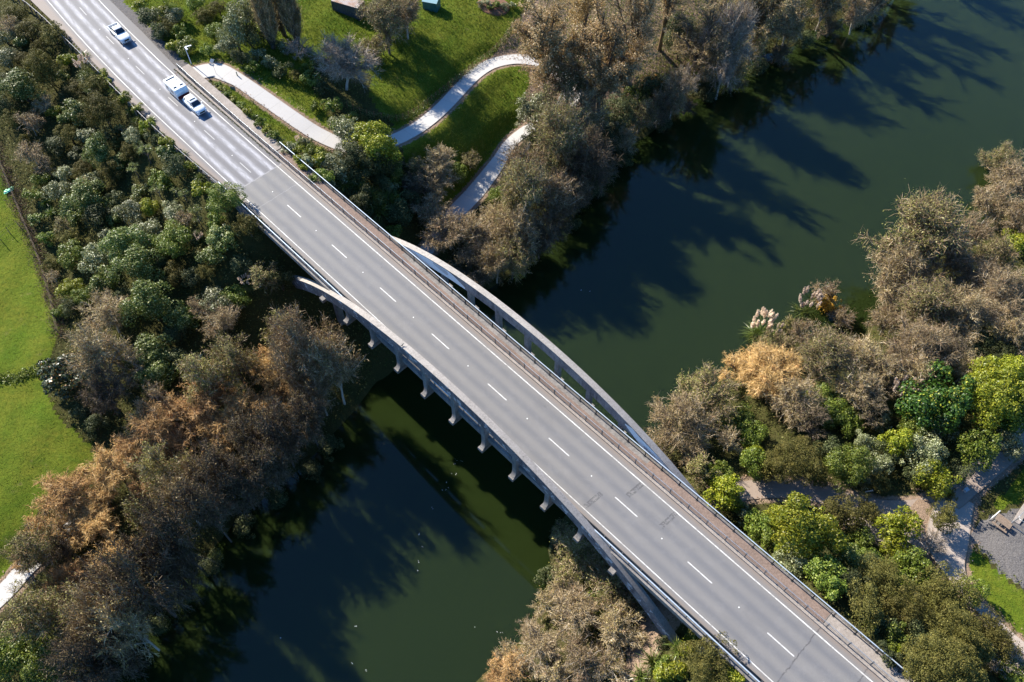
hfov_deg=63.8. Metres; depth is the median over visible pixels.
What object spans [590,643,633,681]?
deciduous tree
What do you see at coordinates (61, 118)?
shrub
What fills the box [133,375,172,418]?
deciduous tree
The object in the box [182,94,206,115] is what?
family car
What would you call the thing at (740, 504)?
shrub
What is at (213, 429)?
willow tree
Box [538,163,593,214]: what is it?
plane tree
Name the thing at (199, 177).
flax plant
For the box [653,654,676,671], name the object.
shrub
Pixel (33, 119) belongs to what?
deciduous tree
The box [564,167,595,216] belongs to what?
deciduous tree
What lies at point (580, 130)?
deciduous tree
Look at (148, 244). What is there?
shrub
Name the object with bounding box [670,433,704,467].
deciduous tree
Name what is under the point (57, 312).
shrub
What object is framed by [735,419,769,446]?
shrub
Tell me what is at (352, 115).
shrub
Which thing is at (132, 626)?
deciduous tree
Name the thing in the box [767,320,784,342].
pampas grass
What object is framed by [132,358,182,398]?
shrub
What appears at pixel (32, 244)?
dry grass
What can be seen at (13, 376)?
hedge
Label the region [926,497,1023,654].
park path
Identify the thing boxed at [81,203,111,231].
shrub
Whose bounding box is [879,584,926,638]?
bush
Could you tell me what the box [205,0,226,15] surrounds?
bush
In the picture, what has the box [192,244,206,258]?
bush
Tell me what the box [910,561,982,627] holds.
bush
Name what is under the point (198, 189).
shrub
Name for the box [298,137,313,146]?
shrub
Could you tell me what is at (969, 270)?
bare tree
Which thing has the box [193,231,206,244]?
pampas grass
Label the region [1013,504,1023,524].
concrete slab
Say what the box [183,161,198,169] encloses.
shrub
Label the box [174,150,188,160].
flax plant
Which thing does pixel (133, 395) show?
shrub
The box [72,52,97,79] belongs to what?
pampas grass
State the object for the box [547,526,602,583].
deciduous tree
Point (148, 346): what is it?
shrub
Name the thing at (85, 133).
shrub
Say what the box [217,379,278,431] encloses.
willow tree
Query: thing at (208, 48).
shrub
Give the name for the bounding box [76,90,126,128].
bush
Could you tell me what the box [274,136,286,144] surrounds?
flax plant
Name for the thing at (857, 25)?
shrub
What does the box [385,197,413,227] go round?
shrub
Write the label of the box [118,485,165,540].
deciduous tree
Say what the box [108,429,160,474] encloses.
willow tree
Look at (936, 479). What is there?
shrub
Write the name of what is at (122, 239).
shrub
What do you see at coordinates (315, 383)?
deciduous tree
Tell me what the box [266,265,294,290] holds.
shrub
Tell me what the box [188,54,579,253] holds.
ramp path
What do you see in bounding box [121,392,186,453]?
willow tree
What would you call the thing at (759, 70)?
shrub
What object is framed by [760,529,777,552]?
shrub
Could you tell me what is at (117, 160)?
shrub
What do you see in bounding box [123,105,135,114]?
flax plant
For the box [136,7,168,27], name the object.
shrub
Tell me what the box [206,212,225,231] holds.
shrub
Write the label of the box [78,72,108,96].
bush
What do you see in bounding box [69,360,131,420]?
deciduous tree
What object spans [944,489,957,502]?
bush
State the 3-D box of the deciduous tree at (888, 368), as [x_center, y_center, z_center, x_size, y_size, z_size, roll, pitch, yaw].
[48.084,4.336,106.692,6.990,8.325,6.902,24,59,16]
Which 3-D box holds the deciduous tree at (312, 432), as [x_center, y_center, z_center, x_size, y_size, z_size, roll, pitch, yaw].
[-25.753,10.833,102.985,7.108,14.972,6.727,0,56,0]
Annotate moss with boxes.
[174,69,279,161]
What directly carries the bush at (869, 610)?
on the ground at (40, 408)
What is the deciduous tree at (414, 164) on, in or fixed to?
on the ground at (40, 408)
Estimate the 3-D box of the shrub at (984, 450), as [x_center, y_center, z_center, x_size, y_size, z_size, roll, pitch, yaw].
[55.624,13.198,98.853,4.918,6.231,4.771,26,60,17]
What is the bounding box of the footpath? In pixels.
[181,64,913,681]
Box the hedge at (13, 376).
[0,363,40,386]
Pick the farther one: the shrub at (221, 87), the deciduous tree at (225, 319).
the shrub at (221, 87)
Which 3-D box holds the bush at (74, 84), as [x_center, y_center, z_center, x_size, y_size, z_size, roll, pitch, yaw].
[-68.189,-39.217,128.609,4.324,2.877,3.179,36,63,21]
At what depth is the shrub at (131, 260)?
110.68 m
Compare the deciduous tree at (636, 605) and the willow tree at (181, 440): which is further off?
the willow tree at (181, 440)
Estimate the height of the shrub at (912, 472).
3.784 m
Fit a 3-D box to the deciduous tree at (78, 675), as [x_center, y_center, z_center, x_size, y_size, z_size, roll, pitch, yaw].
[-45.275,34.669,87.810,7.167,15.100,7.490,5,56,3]
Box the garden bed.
[478,0,509,15]
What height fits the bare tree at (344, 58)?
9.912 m
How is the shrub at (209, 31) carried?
on the ground at (40, 408)
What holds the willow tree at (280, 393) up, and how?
on the ground at (40, 408)
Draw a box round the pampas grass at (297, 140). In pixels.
[295,134,302,144]
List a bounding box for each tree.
[0,14,21,34]
[0,517,62,578]
[0,575,69,649]
[10,559,30,575]
[13,108,45,135]
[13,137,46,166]
[15,511,56,544]
[26,468,98,519]
[31,90,53,112]
[31,153,55,176]
[31,574,102,656]
[35,352,91,400]
[35,624,117,681]
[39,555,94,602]
[42,514,82,548]
[42,532,78,561]
[45,269,60,285]
[50,608,151,681]
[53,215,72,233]
[53,619,123,673]
[58,322,133,385]
[60,508,86,529]
[60,580,148,638]
[64,465,96,497]
[64,501,120,550]
[65,497,105,525]
[68,533,193,632]
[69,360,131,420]
[72,288,130,337]
[72,580,159,669]
[75,554,144,597]
[76,432,140,496]
[80,484,120,519]
[83,84,94,96]
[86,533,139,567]
[108,342,146,389]
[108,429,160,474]
[114,124,124,135]
[115,529,166,571]
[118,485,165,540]
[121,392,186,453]
[121,439,194,505]
[124,471,154,504]
[126,161,138,177]
[126,490,218,569]
[132,139,142,154]
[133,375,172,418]
[137,536,208,610]
[138,144,152,163]
[146,470,200,534]
[150,183,164,200]
[151,424,199,470]
[160,455,218,498]
[161,378,235,438]
[169,186,179,196]
[169,467,242,542]
[173,346,233,409]
[174,209,192,227]
[176,434,248,498]
[177,189,187,202]
[186,296,208,319]
[187,203,200,218]
[192,212,202,226]
[195,300,242,340]
[195,406,254,460]
[205,330,263,390]
[209,382,238,408]
[210,450,268,520]
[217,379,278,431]
[217,411,265,463]
[236,429,295,499]
[241,391,282,418]
[241,395,310,472]
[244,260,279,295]
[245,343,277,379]
[247,0,280,48]
[252,347,286,390]
[258,299,343,384]
[258,308,288,351]
[263,372,310,414]
[265,336,306,396]
[271,0,286,36]
[274,0,303,44]
[282,387,329,450]
[283,355,335,417]
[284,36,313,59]
[291,322,369,404]
[311,29,382,92]
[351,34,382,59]
[354,0,413,54]
[368,34,395,54]
[393,0,422,38]
[400,168,437,199]
[401,154,425,180]
[403,172,437,192]
[409,191,452,232]
[418,203,477,256]
[419,142,458,177]
[422,165,461,199]
[448,237,496,285]
[452,209,501,258]
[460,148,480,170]
[473,238,514,284]
[479,196,510,241]
[481,664,511,681]
[486,153,550,233]
[487,235,537,284]
[487,643,533,681]
[492,203,542,263]
[492,638,525,663]
[497,139,546,203]
[508,0,589,94]
[511,618,566,680]
[517,614,543,645]
[522,93,596,175]
[522,208,562,260]
[529,164,584,228]
[529,585,562,623]
[530,78,586,144]
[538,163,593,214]
[538,658,577,681]
[544,201,575,244]
[545,572,582,603]
[546,109,592,161]
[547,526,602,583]
[548,49,593,102]
[548,578,609,641]
[549,517,576,547]
[550,77,614,140]
[557,0,649,120]
[557,628,609,681]
[559,118,624,197]
[561,0,607,42]
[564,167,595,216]
[581,555,610,589]
[587,558,645,614]
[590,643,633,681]
[596,594,654,660]
[598,0,666,87]
[607,120,639,155]
[622,596,643,619]
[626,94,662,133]
[642,430,679,466]
[644,382,721,464]
[647,82,678,128]
[657,0,690,51]
[658,63,696,119]
[668,0,750,82]
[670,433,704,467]
[671,63,702,94]
[673,361,746,434]
[674,93,697,118]
[674,367,713,399]
[682,451,722,491]
[688,31,740,85]
[692,0,762,98]
[715,54,751,93]
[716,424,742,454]
[717,350,766,396]
[721,69,749,96]
[733,0,806,54]
[733,339,815,403]
[737,344,757,375]
[738,23,770,69]
[741,0,780,48]
[750,323,799,358]
[753,0,795,41]
[764,373,825,431]
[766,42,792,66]
[772,0,815,50]
[776,315,798,333]
[788,317,823,348]
[789,398,831,442]
[794,319,866,396]
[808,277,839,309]
[809,0,845,30]
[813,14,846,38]
[826,303,858,330]
[831,359,886,409]
[840,0,888,34]
[840,328,891,383]
[852,178,986,279]
[854,391,889,428]
[857,348,914,402]
[861,294,911,336]
[862,231,948,310]
[865,0,889,17]
[880,310,960,382]
[885,350,937,399]
[886,273,963,351]
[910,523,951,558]
[919,233,985,291]
[925,280,1004,347]
[928,328,975,379]
[949,347,991,386]
[955,208,996,248]
[956,252,1017,297]
[966,231,1022,273]
[967,261,1023,326]
[970,178,1023,232]
[975,139,1023,175]
[982,158,1023,198]
[985,636,1023,679]
[987,308,1023,359]
[996,198,1023,239]
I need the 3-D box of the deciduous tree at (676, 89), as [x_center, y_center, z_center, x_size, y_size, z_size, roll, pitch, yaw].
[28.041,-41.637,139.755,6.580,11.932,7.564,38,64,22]
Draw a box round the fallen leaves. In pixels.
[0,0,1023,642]
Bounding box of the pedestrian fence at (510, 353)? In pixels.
[176,63,897,681]
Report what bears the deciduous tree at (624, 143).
on the ground at (40, 408)
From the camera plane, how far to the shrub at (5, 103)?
127.40 m
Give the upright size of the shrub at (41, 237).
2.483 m
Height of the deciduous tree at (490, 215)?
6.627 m
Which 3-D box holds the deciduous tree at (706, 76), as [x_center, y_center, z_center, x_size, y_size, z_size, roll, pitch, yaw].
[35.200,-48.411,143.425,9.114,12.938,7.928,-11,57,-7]
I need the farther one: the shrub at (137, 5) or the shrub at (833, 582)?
the shrub at (137, 5)
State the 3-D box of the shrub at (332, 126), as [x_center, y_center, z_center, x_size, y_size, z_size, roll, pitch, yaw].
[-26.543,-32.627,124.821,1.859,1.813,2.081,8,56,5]
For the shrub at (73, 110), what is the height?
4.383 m
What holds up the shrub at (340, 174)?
on the ground at (40, 408)
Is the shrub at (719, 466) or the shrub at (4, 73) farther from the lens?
the shrub at (4, 73)
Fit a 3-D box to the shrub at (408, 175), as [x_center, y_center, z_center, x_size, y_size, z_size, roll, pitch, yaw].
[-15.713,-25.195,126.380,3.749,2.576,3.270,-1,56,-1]
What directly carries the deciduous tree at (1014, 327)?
on the ground at (40, 408)
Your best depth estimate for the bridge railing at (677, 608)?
85.23 m
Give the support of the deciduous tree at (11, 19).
on the ground at (40, 408)
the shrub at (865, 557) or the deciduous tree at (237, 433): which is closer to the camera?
the shrub at (865, 557)
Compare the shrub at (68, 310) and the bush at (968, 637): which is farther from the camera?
the shrub at (68, 310)
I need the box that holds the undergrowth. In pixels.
[0,0,1023,681]
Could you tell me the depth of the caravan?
123.98 m
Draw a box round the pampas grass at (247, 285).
[237,273,254,295]
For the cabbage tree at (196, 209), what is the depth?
113.12 m
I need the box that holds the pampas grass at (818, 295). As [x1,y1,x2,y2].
[785,285,823,322]
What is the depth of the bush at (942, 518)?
93.48 m
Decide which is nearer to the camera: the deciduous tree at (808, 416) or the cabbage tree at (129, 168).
the deciduous tree at (808, 416)
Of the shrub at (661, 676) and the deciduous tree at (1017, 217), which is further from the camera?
the deciduous tree at (1017, 217)
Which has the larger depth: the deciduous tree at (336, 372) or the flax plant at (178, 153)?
the flax plant at (178, 153)
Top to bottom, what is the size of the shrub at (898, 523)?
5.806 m
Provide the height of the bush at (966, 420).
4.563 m
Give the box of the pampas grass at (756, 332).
[740,306,778,346]
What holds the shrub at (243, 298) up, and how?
on the ground at (40, 408)
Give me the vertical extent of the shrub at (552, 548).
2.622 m
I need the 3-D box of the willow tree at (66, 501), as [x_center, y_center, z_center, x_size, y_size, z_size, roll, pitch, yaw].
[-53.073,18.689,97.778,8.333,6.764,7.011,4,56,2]
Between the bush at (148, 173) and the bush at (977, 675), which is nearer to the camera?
the bush at (977, 675)
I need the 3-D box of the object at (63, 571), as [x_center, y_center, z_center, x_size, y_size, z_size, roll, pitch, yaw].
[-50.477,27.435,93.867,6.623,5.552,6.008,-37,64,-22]
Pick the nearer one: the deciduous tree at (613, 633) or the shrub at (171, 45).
the deciduous tree at (613, 633)
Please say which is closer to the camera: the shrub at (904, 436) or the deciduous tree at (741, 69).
the shrub at (904, 436)
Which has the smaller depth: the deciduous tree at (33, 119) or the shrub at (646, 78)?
the deciduous tree at (33, 119)
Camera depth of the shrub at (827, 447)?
99.80 m
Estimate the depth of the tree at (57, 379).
104.34 m
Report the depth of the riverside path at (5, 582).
95.28 m
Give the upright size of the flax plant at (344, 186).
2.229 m
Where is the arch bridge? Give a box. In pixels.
[220,149,850,681]
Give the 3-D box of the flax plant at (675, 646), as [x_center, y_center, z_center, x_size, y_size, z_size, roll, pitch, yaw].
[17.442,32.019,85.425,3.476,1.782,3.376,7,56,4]
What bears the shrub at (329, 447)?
on the ground at (40, 408)
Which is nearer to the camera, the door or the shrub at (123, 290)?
the shrub at (123, 290)
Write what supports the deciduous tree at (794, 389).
on the ground at (40, 408)
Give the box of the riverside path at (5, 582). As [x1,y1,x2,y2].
[0,522,70,607]
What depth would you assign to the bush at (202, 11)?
134.69 m
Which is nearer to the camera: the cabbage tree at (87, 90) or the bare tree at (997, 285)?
the bare tree at (997, 285)
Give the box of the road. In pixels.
[31,0,882,681]
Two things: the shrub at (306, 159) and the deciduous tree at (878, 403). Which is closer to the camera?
the deciduous tree at (878, 403)
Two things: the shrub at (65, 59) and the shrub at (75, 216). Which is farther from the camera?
the shrub at (65, 59)
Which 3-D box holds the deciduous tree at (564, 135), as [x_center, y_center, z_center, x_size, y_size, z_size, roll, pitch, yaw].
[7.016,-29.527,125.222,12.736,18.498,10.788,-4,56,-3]
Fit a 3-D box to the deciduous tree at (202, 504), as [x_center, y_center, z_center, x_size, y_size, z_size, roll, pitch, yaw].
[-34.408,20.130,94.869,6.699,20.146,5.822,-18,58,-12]
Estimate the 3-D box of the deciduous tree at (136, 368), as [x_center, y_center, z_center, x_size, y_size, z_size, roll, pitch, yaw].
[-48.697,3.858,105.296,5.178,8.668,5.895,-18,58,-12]
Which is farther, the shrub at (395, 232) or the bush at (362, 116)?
the bush at (362, 116)
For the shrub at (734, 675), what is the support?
on the ground at (40, 408)
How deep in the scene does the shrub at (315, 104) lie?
125.63 m
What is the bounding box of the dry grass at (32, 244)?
[0,134,66,345]
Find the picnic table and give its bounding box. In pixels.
[991,513,1012,532]
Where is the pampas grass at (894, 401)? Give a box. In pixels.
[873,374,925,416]
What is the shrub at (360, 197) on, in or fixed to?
on the ground at (40, 408)
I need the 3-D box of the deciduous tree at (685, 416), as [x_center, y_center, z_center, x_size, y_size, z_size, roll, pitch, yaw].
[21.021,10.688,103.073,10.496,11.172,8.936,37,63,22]
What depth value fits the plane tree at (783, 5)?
143.37 m
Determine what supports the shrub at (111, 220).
on the ground at (40, 408)
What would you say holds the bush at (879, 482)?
on the ground at (40, 408)
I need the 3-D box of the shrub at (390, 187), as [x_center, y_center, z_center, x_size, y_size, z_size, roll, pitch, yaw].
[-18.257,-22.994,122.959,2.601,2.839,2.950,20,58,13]
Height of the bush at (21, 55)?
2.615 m
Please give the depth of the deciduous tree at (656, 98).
138.05 m
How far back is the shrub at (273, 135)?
119.57 m
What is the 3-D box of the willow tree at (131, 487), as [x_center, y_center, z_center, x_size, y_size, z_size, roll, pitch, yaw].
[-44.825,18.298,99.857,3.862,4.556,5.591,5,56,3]
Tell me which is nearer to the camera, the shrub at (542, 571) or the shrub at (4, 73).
the shrub at (542, 571)
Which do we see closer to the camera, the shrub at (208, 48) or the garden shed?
the shrub at (208, 48)
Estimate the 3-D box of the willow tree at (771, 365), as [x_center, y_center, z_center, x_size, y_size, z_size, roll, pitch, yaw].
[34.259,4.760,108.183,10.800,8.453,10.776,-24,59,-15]
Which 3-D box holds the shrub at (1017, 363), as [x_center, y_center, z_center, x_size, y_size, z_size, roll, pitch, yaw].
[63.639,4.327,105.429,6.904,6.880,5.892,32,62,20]
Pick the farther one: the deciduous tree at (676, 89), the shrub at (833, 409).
the deciduous tree at (676, 89)
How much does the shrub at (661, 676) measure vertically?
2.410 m
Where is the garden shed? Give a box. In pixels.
[422,0,440,12]
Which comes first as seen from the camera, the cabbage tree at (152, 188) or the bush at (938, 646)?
the bush at (938, 646)
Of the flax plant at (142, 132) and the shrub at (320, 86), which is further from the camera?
the shrub at (320, 86)
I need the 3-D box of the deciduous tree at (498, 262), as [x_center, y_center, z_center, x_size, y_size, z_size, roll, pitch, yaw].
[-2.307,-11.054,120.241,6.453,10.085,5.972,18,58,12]
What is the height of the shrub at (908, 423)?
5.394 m
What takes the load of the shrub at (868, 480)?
on the ground at (40, 408)
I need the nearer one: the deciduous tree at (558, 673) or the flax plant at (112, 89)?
the deciduous tree at (558, 673)
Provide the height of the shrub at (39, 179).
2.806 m
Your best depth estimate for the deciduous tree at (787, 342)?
112.84 m
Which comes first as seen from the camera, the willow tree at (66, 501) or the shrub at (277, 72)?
the willow tree at (66, 501)
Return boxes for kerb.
[176,68,890,681]
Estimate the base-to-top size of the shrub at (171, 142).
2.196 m
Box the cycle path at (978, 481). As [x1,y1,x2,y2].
[719,424,1023,517]
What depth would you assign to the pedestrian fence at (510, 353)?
99.06 m
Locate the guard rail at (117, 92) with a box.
[18,0,217,186]
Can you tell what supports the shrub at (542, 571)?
on the ground at (40, 408)
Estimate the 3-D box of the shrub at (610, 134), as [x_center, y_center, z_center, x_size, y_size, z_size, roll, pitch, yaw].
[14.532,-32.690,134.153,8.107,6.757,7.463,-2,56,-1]
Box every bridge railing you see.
[219,182,759,681]
[279,142,906,672]
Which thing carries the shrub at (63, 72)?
on the ground at (40, 408)
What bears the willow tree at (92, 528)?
on the ground at (40, 408)
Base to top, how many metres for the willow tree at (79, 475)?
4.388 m
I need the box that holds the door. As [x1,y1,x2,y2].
[427,3,431,10]
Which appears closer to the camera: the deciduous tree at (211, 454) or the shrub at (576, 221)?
the deciduous tree at (211, 454)
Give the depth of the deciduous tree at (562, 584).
95.47 m
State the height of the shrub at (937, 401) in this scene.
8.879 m
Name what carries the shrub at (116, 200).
on the ground at (40, 408)
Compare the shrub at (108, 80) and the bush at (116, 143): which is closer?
the bush at (116, 143)
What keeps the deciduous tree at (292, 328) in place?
on the ground at (40, 408)
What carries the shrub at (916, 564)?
on the ground at (40, 408)
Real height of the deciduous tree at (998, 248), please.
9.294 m
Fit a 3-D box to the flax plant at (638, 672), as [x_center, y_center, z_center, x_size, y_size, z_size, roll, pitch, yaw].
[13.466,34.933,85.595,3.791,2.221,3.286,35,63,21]
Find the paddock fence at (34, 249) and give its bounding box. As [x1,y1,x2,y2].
[0,162,59,333]
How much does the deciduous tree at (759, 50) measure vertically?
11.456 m
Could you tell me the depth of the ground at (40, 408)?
113.89 m
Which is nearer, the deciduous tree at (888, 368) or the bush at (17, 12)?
the deciduous tree at (888, 368)
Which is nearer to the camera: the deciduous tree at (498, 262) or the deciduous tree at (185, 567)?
the deciduous tree at (185, 567)
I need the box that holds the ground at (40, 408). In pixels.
[0,0,1023,681]
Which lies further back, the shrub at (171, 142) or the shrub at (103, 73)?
the shrub at (103, 73)
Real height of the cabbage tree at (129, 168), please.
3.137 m
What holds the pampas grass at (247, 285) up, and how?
on the ground at (40, 408)
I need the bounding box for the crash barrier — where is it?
[226,186,763,681]
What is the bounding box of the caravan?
[163,75,189,99]
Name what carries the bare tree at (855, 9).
on the ground at (40, 408)
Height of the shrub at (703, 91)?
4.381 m
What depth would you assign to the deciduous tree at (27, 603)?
87.06 m
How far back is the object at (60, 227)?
118.57 m
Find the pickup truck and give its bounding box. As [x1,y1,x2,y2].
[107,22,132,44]
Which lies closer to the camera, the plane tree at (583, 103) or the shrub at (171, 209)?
the shrub at (171, 209)
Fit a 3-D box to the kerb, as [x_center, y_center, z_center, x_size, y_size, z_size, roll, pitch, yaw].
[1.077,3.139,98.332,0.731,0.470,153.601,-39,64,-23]
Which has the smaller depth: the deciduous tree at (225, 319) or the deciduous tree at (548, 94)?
the deciduous tree at (225, 319)
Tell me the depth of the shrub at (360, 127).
120.05 m
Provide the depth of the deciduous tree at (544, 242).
121.12 m
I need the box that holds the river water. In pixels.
[92,0,1023,681]
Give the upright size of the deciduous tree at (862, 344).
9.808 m
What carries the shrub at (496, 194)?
on the ground at (40, 408)
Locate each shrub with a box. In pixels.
[0,30,16,45]
[0,46,19,67]
[0,66,47,101]
[0,72,8,91]
[0,96,14,115]
[0,618,44,681]
[13,36,29,47]
[14,631,74,681]
[21,185,43,199]
[27,213,44,226]
[30,171,50,186]
[36,231,54,246]
[41,180,71,200]
[44,105,64,116]
[45,136,66,156]
[49,304,68,318]
[52,69,69,81]
[52,165,75,181]
[54,278,85,298]
[56,53,77,65]
[56,114,71,124]
[56,238,87,270]
[57,90,76,107]
[57,176,111,219]
[59,298,83,316]
[61,98,89,127]
[66,209,81,227]
[67,145,85,159]
[68,401,91,418]
[70,288,93,306]
[74,127,97,141]
[77,77,87,86]
[77,241,109,273]
[81,131,112,168]
[81,170,100,181]
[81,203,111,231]
[83,413,109,439]
[85,264,119,300]
[89,177,107,191]
[96,224,157,262]
[97,228,113,246]
[98,68,107,80]
[98,125,118,140]
[104,77,111,85]
[105,190,126,206]
[105,213,122,226]
[107,151,127,170]
[107,243,165,282]
[111,199,143,225]
[112,281,137,299]
[117,90,132,107]
[117,278,184,327]
[118,332,182,376]
[121,125,140,147]
[121,385,146,408]
[130,183,148,201]
[131,0,148,10]
[131,102,143,112]
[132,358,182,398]
[134,216,161,243]
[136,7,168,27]
[139,119,155,129]
[139,197,159,216]
[143,132,164,146]
[144,235,158,257]
[146,610,170,635]
[148,168,168,187]
[150,22,170,39]
[151,5,168,16]
[151,218,197,259]
[151,256,173,276]
[155,144,175,158]
[156,178,173,190]
[158,135,171,143]
[160,153,188,178]
[161,200,185,222]
[162,138,176,148]
[162,306,202,331]
[162,320,194,344]
[162,345,188,372]
[164,7,183,23]
[165,39,179,50]
[170,23,186,39]
[170,587,190,612]
[175,35,198,57]
[180,266,207,287]
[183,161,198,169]
[185,0,206,12]
[186,230,202,246]
[191,180,209,196]
[194,245,226,265]
[195,285,232,312]
[195,547,223,576]
[199,42,215,54]
[204,21,221,39]
[205,181,247,215]
[205,224,238,251]
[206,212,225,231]
[211,328,244,360]
[213,36,240,53]
[214,9,247,49]
[217,85,227,90]
[217,284,252,308]
[221,90,231,95]
[225,0,259,32]
[229,48,250,64]
[229,252,259,274]
[231,95,237,103]
[232,513,256,538]
[236,101,245,107]
[239,22,261,47]
[242,106,253,116]
[244,60,259,72]
[245,47,268,62]
[253,116,266,126]
[258,27,282,45]
[261,54,281,68]
[261,123,271,133]
[265,486,288,508]
[266,130,279,138]
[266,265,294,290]
[271,61,294,77]
[274,39,288,53]
[280,141,296,153]
[282,140,290,148]
[289,145,304,153]
[293,154,301,162]
[296,457,322,481]
[297,160,308,169]
[298,61,313,76]
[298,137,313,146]
[299,71,321,86]
[300,153,315,166]
[303,144,317,155]
[306,173,320,180]
[310,100,321,111]
[310,146,329,167]
[313,168,334,182]
[314,78,331,96]
[317,433,344,461]
[319,179,335,186]
[320,97,342,112]
[320,150,345,173]
[326,114,359,142]
[330,120,339,130]
[333,137,364,176]
[333,165,348,183]
[342,111,357,121]
[342,121,375,148]
[346,147,395,178]
[346,163,369,185]
[347,184,371,209]
[357,120,402,174]
[381,182,399,192]
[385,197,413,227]
[385,224,402,237]
[398,189,422,212]
[400,168,417,182]
[448,161,468,184]
[480,0,492,6]
[486,4,494,9]
[488,186,504,204]
[492,0,500,6]
[499,2,509,10]
[514,91,554,127]
[520,122,547,148]
[532,564,560,589]
[536,155,581,183]
[549,542,565,560]
[557,212,582,230]
[587,590,615,623]
[591,113,623,151]
[601,93,639,135]
[608,147,633,166]
[621,80,651,105]
[632,72,671,100]
[641,74,662,85]
[649,111,672,132]
[653,634,670,652]
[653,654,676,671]
[653,666,670,681]
[658,660,688,681]
[662,11,702,61]
[678,628,700,658]
[693,82,717,102]
[695,74,720,90]
[703,473,744,513]
[705,459,735,488]
[719,401,755,434]
[723,665,745,681]
[724,493,746,513]
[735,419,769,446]
[735,500,748,526]
[739,447,771,482]
[740,444,763,467]
[743,508,772,542]
[749,56,768,76]
[758,503,789,527]
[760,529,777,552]
[769,490,850,561]
[772,542,813,578]
[774,534,801,555]
[790,29,815,48]
[799,381,855,429]
[802,505,832,543]
[802,553,847,595]
[813,433,844,462]
[815,576,848,601]
[817,292,843,315]
[822,442,877,493]
[826,538,860,572]
[835,406,865,440]
[836,566,870,601]
[842,10,865,29]
[844,526,874,548]
[853,429,876,451]
[857,546,884,566]
[858,476,874,489]
[859,553,883,580]
[865,618,876,630]
[867,612,898,634]
[868,450,893,475]
[872,505,923,545]
[873,438,905,464]
[874,406,892,434]
[874,427,918,455]
[877,533,917,568]
[878,639,903,667]
[885,621,910,651]
[887,545,932,587]
[892,643,902,653]
[894,359,978,436]
[897,416,930,437]
[897,617,935,659]
[899,427,949,479]
[902,462,925,485]
[911,458,962,500]
[926,409,960,443]
[947,458,975,485]
[957,320,995,359]
[957,428,1002,471]
[959,575,990,607]
[961,356,1023,433]
[977,340,1019,366]
[985,353,1023,392]
[990,429,1023,462]
[992,399,1023,438]
[997,655,1023,681]
[1001,225,1023,256]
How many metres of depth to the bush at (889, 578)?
85.29 m
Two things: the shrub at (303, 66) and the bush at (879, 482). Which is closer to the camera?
the bush at (879, 482)
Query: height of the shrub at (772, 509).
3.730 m
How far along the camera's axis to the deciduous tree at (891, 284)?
115.45 m
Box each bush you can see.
[0,3,29,23]
[0,108,23,127]
[10,50,29,66]
[14,17,42,39]
[16,133,30,147]
[17,47,62,89]
[28,38,48,55]
[35,20,67,43]
[39,256,61,272]
[53,123,84,145]
[59,227,82,244]
[62,77,85,99]
[71,158,92,175]
[74,94,89,103]
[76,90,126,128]
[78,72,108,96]
[97,157,126,182]
[106,137,124,150]
[118,141,141,160]
[145,166,157,176]
[153,17,178,35]
[157,260,188,286]
[190,3,219,25]
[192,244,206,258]
[195,260,218,278]
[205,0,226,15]
[231,210,265,242]
[288,69,300,82]
[357,114,367,122]
[677,629,737,681]
[752,450,794,484]
[763,434,826,486]
[808,464,827,487]
[817,493,861,534]
[845,577,884,637]
[847,511,866,532]
[849,550,922,610]
[852,491,883,525]
[870,473,891,493]
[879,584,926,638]
[895,629,979,681]
[902,656,951,681]
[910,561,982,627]
[919,598,990,670]
[925,501,960,535]
[940,654,988,681]
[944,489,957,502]
[947,633,997,669]
[958,410,1001,441]
[961,602,1022,668]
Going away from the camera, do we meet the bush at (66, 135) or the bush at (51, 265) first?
the bush at (51, 265)
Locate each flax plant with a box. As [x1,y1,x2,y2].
[38,197,50,207]
[45,206,57,221]
[107,84,118,92]
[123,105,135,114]
[130,113,141,128]
[138,129,148,138]
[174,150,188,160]
[193,173,205,182]
[250,113,259,120]
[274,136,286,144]
[336,175,357,195]
[347,177,367,195]
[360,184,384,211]
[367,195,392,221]
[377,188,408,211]
[627,661,653,681]
[636,645,666,678]
[662,633,685,660]
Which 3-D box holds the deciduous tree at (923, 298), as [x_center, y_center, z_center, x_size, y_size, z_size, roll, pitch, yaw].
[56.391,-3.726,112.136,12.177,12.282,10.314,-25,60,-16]
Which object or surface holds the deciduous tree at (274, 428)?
on the ground at (40, 408)
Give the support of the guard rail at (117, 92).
on the ground at (40, 408)
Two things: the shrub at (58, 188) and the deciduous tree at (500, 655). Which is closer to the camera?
the deciduous tree at (500, 655)
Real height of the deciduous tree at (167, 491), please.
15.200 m
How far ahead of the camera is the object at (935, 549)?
93.24 m
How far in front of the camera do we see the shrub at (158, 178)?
117.36 m
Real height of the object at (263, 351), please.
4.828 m
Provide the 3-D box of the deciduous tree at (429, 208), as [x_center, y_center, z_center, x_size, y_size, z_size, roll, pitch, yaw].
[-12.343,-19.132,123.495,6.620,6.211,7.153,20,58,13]

